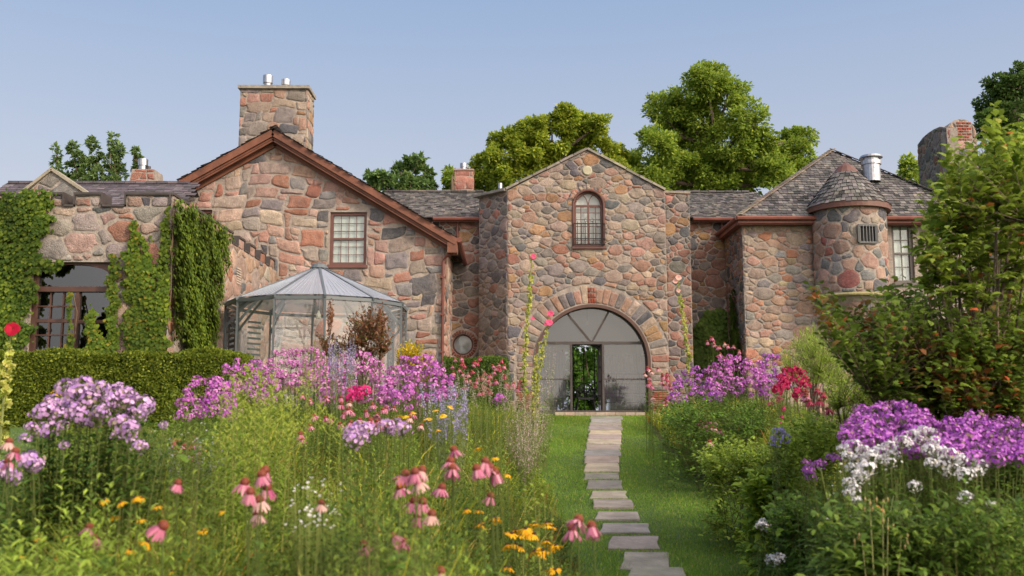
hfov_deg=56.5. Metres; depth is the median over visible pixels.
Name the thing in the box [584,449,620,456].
stepping stone
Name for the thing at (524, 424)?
gaura
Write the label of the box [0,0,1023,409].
sky
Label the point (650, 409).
coneflower
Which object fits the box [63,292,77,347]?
wall creeper
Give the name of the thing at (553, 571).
black eyed susan
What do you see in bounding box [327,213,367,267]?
window
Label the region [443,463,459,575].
coneflower
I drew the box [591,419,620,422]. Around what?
stepping stone
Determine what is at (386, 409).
coneflower
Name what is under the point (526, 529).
black eyed susan
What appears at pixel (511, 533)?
black eyed susan
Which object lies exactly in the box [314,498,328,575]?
coneflower
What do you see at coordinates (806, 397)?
coneflower
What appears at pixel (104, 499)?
black eyed susan
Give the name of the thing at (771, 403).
phlox plant
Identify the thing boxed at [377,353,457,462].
phlox plant
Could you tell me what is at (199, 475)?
goldenrod
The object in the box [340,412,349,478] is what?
coneflower
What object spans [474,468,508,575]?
coneflower
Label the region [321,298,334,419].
hollyhock
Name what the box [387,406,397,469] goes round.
coneflower
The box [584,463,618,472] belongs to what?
stepping stone
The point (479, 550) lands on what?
black eyed susan
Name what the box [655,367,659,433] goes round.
coneflower
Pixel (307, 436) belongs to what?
goldenrod
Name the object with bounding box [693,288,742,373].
wall creeper
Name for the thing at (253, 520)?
coneflower
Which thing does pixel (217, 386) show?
phlox plant
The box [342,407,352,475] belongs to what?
coneflower
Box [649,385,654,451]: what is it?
coneflower
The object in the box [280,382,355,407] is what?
round table
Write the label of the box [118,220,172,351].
wall creeper
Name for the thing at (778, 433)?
phlox plant
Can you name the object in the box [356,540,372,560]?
coneflower
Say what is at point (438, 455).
yellow daisy
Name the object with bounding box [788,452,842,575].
phlox plant
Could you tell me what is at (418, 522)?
coneflower
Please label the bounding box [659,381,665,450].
coneflower
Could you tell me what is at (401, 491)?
coneflower
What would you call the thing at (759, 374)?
phlox plant
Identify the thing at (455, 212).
linking range
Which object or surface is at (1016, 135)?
tall shrub
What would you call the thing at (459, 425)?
russian sage
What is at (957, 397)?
dogwood shrub
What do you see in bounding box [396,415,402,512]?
yellow daisy
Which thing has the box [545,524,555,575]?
black eyed susan
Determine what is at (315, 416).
coneflower
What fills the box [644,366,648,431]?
coneflower
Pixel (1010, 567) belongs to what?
border foliage
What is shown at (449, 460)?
coneflower
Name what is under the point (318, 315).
pendant lamp
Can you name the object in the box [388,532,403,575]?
coneflower
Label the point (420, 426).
coneflower
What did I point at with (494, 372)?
coneflower
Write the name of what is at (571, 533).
coneflower
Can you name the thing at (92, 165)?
poplar tree
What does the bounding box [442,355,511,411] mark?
clipped hedge
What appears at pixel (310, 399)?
coneflower
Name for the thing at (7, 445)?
coneflower
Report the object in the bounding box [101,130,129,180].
poplar tree
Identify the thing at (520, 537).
black eyed susan
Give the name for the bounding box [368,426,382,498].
coneflower
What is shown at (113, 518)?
black eyed susan
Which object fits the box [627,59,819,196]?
maple tree
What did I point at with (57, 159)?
poplar tree
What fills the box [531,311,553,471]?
hollyhock
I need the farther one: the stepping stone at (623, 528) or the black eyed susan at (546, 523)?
the stepping stone at (623, 528)
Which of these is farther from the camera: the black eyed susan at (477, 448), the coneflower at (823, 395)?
the coneflower at (823, 395)
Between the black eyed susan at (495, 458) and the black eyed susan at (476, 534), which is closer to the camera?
the black eyed susan at (476, 534)
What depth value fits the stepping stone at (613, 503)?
13.35 m
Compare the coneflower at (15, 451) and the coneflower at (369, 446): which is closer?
the coneflower at (15, 451)
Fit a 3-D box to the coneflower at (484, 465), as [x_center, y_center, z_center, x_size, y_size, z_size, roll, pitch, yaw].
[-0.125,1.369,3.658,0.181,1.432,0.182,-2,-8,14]
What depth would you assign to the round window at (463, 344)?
31.30 m
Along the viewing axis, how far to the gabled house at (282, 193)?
27.39 m
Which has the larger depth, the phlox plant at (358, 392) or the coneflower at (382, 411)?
the phlox plant at (358, 392)
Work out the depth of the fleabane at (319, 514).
4.08 m
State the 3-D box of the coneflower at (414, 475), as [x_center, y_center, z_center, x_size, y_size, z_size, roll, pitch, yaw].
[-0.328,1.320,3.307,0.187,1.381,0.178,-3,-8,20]
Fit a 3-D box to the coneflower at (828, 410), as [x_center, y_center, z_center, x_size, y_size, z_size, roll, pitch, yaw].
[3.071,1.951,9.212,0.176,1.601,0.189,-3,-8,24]
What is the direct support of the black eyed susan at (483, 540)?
on the garden soil
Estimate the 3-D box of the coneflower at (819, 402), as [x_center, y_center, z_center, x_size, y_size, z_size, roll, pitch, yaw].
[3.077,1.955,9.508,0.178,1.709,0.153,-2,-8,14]
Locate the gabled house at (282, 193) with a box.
[176,74,466,409]
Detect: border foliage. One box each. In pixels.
[0,380,586,575]
[642,387,1023,575]
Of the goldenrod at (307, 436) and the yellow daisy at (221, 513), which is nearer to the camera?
the yellow daisy at (221, 513)
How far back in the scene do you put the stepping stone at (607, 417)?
27.25 m
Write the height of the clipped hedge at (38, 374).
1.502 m
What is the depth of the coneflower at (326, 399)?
8.58 m
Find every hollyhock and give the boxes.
[0,322,19,491]
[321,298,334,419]
[517,254,535,451]
[530,341,542,479]
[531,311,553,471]
[673,275,695,454]
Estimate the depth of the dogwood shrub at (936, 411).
7.52 m
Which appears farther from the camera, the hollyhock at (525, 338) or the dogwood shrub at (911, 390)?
the hollyhock at (525, 338)
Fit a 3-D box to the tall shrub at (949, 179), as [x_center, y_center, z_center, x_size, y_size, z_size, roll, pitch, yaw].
[3.181,0.474,6.668,0.298,3.264,0.472,-2,-8,17]
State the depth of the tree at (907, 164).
44.13 m
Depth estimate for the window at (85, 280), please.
18.58 m
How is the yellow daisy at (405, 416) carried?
on the garden soil
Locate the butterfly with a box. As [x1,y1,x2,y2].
[396,475,407,488]
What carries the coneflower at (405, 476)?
on the garden soil
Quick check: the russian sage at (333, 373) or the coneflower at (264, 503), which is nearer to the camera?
the coneflower at (264, 503)
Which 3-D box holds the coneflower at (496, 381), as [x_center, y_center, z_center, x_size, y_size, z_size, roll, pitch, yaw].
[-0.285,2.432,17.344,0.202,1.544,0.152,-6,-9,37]
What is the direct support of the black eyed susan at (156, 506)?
on the garden soil
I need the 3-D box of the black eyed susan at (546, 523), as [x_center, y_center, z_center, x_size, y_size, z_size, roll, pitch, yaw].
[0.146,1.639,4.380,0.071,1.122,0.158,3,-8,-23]
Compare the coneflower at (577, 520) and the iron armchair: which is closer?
the coneflower at (577, 520)
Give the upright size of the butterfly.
0.053 m
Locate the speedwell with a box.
[455,369,514,469]
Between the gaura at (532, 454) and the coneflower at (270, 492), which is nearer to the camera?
the coneflower at (270, 492)
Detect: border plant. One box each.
[652,395,770,495]
[691,434,775,547]
[732,464,806,575]
[760,489,834,575]
[762,408,845,515]
[794,488,1023,575]
[987,454,1023,567]
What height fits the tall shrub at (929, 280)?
2.712 m
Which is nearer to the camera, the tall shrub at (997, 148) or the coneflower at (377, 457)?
the tall shrub at (997, 148)
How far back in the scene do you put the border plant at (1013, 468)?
5.24 m
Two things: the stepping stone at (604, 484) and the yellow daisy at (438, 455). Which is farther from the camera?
the stepping stone at (604, 484)
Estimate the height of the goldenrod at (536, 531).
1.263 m
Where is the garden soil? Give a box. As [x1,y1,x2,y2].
[32,415,919,575]
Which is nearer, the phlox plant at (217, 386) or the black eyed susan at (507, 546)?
the black eyed susan at (507, 546)
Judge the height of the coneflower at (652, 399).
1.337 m
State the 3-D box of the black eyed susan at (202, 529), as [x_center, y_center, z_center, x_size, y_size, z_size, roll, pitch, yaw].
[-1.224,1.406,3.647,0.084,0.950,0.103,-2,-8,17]
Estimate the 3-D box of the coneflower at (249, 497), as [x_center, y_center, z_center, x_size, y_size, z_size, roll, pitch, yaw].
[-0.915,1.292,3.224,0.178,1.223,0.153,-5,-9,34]
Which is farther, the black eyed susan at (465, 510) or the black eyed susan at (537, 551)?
the black eyed susan at (537, 551)
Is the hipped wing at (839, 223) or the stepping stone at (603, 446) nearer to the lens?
the stepping stone at (603, 446)
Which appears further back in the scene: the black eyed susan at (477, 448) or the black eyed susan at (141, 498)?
the black eyed susan at (477, 448)
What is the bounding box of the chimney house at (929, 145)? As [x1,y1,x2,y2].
[917,119,977,189]
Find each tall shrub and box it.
[901,100,1023,452]
[909,206,979,504]
[934,137,990,489]
[967,108,1013,485]
[984,122,1023,500]
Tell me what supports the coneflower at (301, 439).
on the garden soil
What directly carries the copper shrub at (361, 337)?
on the garden soil
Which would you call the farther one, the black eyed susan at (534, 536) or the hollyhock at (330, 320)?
the hollyhock at (330, 320)
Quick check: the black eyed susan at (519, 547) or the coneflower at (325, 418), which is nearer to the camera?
the black eyed susan at (519, 547)
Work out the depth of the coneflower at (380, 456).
7.53 m
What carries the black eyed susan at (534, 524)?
on the garden soil
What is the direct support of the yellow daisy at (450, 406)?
on the garden soil
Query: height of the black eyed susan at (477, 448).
1.425 m
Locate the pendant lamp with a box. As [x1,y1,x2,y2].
[316,299,320,319]
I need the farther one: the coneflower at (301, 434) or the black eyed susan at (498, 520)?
the coneflower at (301, 434)
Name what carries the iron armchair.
on the entrance hall
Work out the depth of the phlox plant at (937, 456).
4.97 m
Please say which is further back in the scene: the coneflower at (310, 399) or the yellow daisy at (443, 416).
the coneflower at (310, 399)
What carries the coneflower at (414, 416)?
on the garden soil
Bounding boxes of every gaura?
[501,382,548,480]
[515,409,538,500]
[523,343,556,471]
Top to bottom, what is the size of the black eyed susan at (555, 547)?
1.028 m
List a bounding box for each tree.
[48,141,66,175]
[62,139,87,180]
[81,134,107,180]
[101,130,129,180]
[129,145,143,172]
[362,150,438,193]
[440,164,454,190]
[467,101,632,191]
[557,345,609,409]
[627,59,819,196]
[895,152,919,185]
[970,60,1023,146]
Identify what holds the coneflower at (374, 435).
on the garden soil
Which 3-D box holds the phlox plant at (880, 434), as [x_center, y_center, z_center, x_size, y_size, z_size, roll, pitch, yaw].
[2.241,1.482,5.615,0.614,1.647,1.365,-3,-8,22]
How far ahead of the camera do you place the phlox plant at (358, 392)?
9.87 m
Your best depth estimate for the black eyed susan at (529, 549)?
4.79 m
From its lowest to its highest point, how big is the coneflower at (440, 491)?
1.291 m
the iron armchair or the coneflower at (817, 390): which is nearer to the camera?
the coneflower at (817, 390)
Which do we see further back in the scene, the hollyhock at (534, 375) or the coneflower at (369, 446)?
the hollyhock at (534, 375)
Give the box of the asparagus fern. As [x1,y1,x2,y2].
[778,320,851,435]
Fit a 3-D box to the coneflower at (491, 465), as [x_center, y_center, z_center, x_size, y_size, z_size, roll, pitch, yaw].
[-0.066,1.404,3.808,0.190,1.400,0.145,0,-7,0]
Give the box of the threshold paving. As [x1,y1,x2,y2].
[554,412,644,415]
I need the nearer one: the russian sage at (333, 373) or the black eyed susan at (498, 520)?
the black eyed susan at (498, 520)
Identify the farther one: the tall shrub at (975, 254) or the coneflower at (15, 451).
the tall shrub at (975, 254)
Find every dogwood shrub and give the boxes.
[802,275,1023,500]
[859,312,1023,489]
[881,304,1023,444]
[928,321,1023,497]
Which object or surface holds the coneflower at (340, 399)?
on the garden soil
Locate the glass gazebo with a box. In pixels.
[222,262,408,414]
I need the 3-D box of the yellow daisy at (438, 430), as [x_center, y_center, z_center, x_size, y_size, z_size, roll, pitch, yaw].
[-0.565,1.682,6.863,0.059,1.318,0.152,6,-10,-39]
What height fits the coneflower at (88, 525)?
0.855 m
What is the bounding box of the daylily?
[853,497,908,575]
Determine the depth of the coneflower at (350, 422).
7.75 m
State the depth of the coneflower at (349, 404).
8.78 m
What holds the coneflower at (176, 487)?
on the garden soil
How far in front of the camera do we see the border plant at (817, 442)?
8.80 m
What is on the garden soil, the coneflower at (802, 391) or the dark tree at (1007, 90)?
the coneflower at (802, 391)
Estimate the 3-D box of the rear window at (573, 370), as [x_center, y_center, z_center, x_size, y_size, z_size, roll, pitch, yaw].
[2.712,3.557,35.980,2.000,2.450,0.060,0,-7,0]
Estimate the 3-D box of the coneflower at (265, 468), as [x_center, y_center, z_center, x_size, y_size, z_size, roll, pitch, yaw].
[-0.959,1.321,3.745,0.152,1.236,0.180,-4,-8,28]
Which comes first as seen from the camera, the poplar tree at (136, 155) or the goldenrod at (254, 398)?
the goldenrod at (254, 398)
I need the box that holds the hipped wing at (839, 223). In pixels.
[715,148,986,414]
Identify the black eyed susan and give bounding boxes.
[96,498,107,569]
[105,516,117,573]
[113,501,126,575]
[125,548,131,570]
[127,496,145,568]
[131,496,140,567]
[136,517,146,574]
[137,539,150,575]
[146,504,162,575]
[198,528,207,571]
[462,508,470,573]
[465,446,482,572]
[468,508,483,575]
[474,522,483,575]
[476,524,486,572]
[488,465,499,572]
[491,456,503,558]
[493,518,502,573]
[501,542,514,575]
[504,473,511,574]
[506,531,517,575]
[512,528,521,573]
[514,544,524,575]
[515,534,524,575]
[519,526,532,575]
[522,522,541,574]
[523,531,531,575]
[526,532,539,575]
[530,549,542,575]
[534,547,548,575]
[539,521,553,575]
[540,539,552,575]
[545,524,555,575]
[547,543,558,575]
[548,567,561,575]
[551,544,563,575]
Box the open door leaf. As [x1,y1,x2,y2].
[598,345,601,409]
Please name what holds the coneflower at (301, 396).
on the garden soil
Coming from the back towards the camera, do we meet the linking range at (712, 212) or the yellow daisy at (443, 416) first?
the linking range at (712, 212)
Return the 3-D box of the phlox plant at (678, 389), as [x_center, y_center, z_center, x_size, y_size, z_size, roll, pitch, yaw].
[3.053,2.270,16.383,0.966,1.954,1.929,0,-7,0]
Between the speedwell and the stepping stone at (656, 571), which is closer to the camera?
the stepping stone at (656, 571)
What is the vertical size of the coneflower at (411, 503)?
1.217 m
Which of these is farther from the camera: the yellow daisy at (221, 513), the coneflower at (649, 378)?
the coneflower at (649, 378)
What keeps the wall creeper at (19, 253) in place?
attached to the crenellated wing at (91, 229)
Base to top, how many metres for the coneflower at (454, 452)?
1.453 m
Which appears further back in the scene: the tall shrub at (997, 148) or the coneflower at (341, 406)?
the coneflower at (341, 406)
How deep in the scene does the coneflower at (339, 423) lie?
7.86 m
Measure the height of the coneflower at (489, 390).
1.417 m
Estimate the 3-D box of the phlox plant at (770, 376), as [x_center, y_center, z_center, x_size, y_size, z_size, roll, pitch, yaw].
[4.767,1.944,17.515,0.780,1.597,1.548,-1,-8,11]
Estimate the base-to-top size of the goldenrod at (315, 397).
1.536 m
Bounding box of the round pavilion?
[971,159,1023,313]
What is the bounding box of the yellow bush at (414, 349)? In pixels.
[395,339,435,441]
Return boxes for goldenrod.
[152,433,224,573]
[203,385,305,575]
[210,364,307,571]
[282,369,355,567]
[299,341,327,461]
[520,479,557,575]
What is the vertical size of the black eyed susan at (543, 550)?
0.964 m
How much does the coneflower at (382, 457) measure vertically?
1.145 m
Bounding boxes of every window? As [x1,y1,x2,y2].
[29,263,109,351]
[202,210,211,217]
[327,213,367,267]
[453,334,473,354]
[562,350,605,409]
[572,189,605,248]
[891,226,917,285]
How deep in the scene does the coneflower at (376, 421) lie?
7.84 m
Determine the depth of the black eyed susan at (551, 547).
4.83 m
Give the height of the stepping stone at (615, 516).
0.130 m
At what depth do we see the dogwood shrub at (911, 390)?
6.87 m
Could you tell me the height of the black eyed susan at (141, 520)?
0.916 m
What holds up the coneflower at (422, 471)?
on the garden soil
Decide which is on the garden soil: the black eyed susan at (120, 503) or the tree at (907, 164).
the black eyed susan at (120, 503)
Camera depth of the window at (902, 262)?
29.29 m
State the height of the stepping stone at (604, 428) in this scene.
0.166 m
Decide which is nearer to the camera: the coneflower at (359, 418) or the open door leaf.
the coneflower at (359, 418)
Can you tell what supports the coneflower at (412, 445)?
on the garden soil
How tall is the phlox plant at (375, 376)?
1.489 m
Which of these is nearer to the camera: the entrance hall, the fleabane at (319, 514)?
the fleabane at (319, 514)
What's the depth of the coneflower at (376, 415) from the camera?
7.95 m
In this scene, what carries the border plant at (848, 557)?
on the garden soil
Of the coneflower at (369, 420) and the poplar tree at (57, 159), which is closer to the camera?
the coneflower at (369, 420)
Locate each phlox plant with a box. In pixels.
[0,375,185,574]
[172,375,245,442]
[209,358,280,425]
[258,346,331,427]
[316,351,394,436]
[333,417,413,574]
[344,385,376,463]
[360,393,424,463]
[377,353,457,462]
[489,392,511,497]
[666,365,721,477]
[704,354,770,447]
[748,518,773,575]
[751,353,792,432]
[764,552,786,575]
[767,396,785,457]
[767,427,802,572]
[771,365,811,468]
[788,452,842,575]
[802,440,906,572]
[836,399,941,545]
[843,425,1008,575]
[915,409,1023,570]
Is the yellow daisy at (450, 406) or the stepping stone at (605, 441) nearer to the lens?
the yellow daisy at (450, 406)
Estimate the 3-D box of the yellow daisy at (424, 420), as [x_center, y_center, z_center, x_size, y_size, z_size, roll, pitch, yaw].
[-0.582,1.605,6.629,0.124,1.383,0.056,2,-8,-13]
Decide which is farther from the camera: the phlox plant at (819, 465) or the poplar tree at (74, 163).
the poplar tree at (74, 163)
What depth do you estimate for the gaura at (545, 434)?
16.83 m
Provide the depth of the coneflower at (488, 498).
3.98 m
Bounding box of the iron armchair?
[575,383,595,409]
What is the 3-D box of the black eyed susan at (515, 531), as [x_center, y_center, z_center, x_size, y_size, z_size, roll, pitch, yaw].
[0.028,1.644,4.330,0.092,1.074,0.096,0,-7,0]
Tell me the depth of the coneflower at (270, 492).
3.82 m
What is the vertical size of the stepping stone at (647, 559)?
0.145 m
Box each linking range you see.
[384,163,483,358]
[667,190,760,406]
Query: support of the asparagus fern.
on the garden soil
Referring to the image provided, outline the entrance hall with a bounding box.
[472,147,693,413]
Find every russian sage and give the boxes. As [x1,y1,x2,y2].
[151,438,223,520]
[327,335,356,456]
[419,382,468,518]
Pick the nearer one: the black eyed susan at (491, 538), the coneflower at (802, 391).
the black eyed susan at (491, 538)
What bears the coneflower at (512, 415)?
on the garden soil
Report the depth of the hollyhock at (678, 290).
17.05 m
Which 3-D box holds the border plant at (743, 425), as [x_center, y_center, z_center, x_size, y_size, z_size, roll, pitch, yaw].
[3.191,2.383,14.576,2.251,1.478,2.582,0,-7,0]
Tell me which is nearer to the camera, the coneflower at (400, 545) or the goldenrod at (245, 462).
the coneflower at (400, 545)
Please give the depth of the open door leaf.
30.13 m
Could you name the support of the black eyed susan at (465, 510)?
on the garden soil
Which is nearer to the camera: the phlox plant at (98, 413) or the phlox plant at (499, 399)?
the phlox plant at (98, 413)
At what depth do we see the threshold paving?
28.12 m
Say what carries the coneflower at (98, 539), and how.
on the garden soil
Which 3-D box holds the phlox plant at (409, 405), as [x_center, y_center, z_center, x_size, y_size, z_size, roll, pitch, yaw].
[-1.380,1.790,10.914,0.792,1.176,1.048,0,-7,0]
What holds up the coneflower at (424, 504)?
on the garden soil
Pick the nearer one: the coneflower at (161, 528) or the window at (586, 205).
the coneflower at (161, 528)
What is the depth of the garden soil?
16.01 m
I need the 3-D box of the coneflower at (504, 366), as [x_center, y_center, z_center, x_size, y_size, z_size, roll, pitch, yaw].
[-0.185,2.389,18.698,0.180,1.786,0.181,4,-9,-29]
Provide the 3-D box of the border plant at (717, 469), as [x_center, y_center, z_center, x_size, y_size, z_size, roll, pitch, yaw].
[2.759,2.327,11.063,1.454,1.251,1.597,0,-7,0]
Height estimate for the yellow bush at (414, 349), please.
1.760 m
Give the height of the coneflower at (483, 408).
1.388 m
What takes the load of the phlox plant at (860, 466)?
on the garden soil
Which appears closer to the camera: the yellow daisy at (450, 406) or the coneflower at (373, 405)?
the yellow daisy at (450, 406)
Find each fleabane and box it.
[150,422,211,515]
[285,477,342,575]
[298,506,320,575]
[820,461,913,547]
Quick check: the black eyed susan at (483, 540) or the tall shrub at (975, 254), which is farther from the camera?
the tall shrub at (975, 254)
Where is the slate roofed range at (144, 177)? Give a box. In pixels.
[0,158,199,203]
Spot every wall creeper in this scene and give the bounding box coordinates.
[0,188,63,351]
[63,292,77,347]
[82,251,121,353]
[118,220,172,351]
[154,199,235,349]
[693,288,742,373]
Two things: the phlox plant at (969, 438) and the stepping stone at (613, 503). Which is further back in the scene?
the stepping stone at (613, 503)
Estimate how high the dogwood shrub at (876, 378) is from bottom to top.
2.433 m
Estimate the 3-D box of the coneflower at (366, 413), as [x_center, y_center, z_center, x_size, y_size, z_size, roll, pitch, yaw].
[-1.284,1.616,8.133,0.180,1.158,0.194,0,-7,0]
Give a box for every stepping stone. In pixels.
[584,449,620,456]
[584,456,618,463]
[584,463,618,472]
[584,473,618,480]
[586,444,620,449]
[586,480,622,489]
[587,439,621,444]
[588,426,622,430]
[588,434,620,438]
[589,423,621,425]
[589,430,620,433]
[590,416,622,419]
[590,491,627,498]
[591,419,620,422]
[593,499,633,508]
[594,511,639,520]
[599,523,649,534]
[608,536,659,550]
[620,552,668,569]
[628,567,685,575]
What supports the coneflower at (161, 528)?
on the garden soil
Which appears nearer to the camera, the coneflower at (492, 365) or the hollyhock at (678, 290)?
the hollyhock at (678, 290)
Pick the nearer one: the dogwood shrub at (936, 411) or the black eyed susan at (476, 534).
the black eyed susan at (476, 534)
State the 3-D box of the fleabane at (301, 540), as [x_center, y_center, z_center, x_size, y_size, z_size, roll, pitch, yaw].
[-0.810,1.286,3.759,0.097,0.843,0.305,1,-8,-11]
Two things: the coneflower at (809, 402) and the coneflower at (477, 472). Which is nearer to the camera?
the coneflower at (477, 472)
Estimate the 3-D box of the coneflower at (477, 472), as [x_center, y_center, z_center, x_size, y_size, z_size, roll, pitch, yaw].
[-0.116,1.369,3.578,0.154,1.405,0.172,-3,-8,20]
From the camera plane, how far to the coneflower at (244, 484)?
3.78 m
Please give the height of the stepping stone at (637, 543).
0.145 m
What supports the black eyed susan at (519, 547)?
on the garden soil
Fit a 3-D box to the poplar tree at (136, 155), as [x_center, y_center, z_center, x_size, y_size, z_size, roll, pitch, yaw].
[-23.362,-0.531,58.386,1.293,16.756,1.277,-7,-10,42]
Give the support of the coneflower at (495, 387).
on the garden soil
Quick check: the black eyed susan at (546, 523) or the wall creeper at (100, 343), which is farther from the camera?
the wall creeper at (100, 343)
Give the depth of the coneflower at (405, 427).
8.00 m
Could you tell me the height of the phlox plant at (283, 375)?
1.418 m
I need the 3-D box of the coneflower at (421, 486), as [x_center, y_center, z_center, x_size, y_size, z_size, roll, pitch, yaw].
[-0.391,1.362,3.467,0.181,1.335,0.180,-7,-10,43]
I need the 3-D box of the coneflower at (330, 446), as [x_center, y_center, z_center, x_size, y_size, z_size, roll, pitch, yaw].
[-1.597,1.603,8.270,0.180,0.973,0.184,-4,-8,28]
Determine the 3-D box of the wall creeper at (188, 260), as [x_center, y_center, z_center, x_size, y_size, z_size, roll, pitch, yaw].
[-6.466,0.028,20.078,0.560,3.259,3.749,-1,-7,4]
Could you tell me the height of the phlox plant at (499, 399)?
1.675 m
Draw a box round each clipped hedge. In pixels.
[0,345,256,426]
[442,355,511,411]
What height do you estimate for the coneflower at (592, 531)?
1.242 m
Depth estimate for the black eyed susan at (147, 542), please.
3.54 m
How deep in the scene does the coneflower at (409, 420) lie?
7.94 m
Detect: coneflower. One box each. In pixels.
[0,438,27,574]
[0,458,13,574]
[1,447,21,575]
[78,523,93,571]
[91,534,104,569]
[145,520,168,575]
[163,479,196,565]
[226,477,255,575]
[240,486,267,575]
[244,470,281,575]
[246,484,276,575]
[250,465,284,575]
[250,495,270,575]
[250,509,267,575]
[295,431,304,500]
[296,437,309,498]
[299,393,311,471]
[299,413,318,476]
[303,397,313,468]
[305,423,320,480]
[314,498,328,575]
[315,396,330,474]
[317,416,330,483]
[325,418,332,488]
[330,395,343,462]
[334,402,344,466]
[334,421,349,500]
[339,401,353,470]
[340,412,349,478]
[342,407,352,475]
[344,420,358,487]
[354,417,364,480]
[356,409,369,476]
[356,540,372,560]
[361,418,372,503]
[366,417,376,476]
[368,402,375,467]
[368,403,377,465]
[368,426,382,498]
[370,413,383,478]
[371,422,386,502]
[372,419,382,504]
[378,406,390,474]
[378,407,389,484]
[379,425,386,496]
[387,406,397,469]
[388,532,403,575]
[391,483,411,570]
[392,469,419,575]
[395,537,409,573]
[401,467,436,574]
[402,420,410,469]
[402,465,431,575]
[402,496,429,574]
[404,412,414,492]
[405,414,417,474]
[405,415,416,497]
[410,423,426,509]
[410,510,427,572]
[411,479,429,570]
[411,496,429,575]
[422,509,440,575]
[427,483,454,564]
[435,566,444,575]
[438,445,465,572]
[440,457,467,571]
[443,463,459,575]
[464,457,499,575]
[469,464,489,575]
[473,462,504,575]
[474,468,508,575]
[478,391,485,445]
[482,492,503,575]
[487,389,492,442]
[489,364,495,426]
[492,371,497,423]
[493,366,497,414]
[494,379,498,445]
[501,364,508,443]
[507,382,515,461]
[510,385,514,449]
[562,523,581,575]
[565,514,585,575]
[585,520,601,575]
[643,372,649,452]
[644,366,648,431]
[646,381,653,455]
[647,368,651,451]
[647,376,651,455]
[647,380,653,442]
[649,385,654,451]
[650,396,657,461]
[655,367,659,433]
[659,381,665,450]
[702,440,712,505]
[799,389,804,422]
[803,395,811,451]
[805,399,815,488]
[813,388,820,484]
[814,398,825,500]
[820,392,828,400]
[824,407,835,506]
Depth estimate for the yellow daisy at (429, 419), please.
6.61 m
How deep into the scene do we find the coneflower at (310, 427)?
7.47 m
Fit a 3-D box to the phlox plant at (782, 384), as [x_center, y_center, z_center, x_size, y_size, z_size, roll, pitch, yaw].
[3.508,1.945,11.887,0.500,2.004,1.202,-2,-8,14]
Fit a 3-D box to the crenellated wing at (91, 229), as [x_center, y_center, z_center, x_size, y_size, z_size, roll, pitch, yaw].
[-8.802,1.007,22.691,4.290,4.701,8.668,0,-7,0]
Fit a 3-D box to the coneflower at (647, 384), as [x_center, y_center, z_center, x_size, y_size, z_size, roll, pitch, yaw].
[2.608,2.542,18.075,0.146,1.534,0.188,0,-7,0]
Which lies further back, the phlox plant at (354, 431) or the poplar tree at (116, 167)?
the poplar tree at (116, 167)
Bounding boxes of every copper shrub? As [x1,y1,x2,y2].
[313,304,394,410]
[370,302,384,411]
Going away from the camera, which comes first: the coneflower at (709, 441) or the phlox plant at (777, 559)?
the phlox plant at (777, 559)
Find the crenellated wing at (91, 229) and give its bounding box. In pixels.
[0,192,276,410]
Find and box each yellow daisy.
[211,510,224,574]
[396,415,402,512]
[403,415,408,510]
[409,411,415,517]
[421,419,430,506]
[425,418,433,531]
[433,410,440,534]
[433,429,440,537]
[440,414,447,556]
[447,405,454,571]
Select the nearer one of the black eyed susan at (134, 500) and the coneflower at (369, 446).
the black eyed susan at (134, 500)
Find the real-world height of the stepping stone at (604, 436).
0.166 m
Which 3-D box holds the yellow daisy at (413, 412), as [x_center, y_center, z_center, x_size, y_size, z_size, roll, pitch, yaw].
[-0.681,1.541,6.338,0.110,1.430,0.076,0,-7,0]
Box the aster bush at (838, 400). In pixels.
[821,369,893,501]

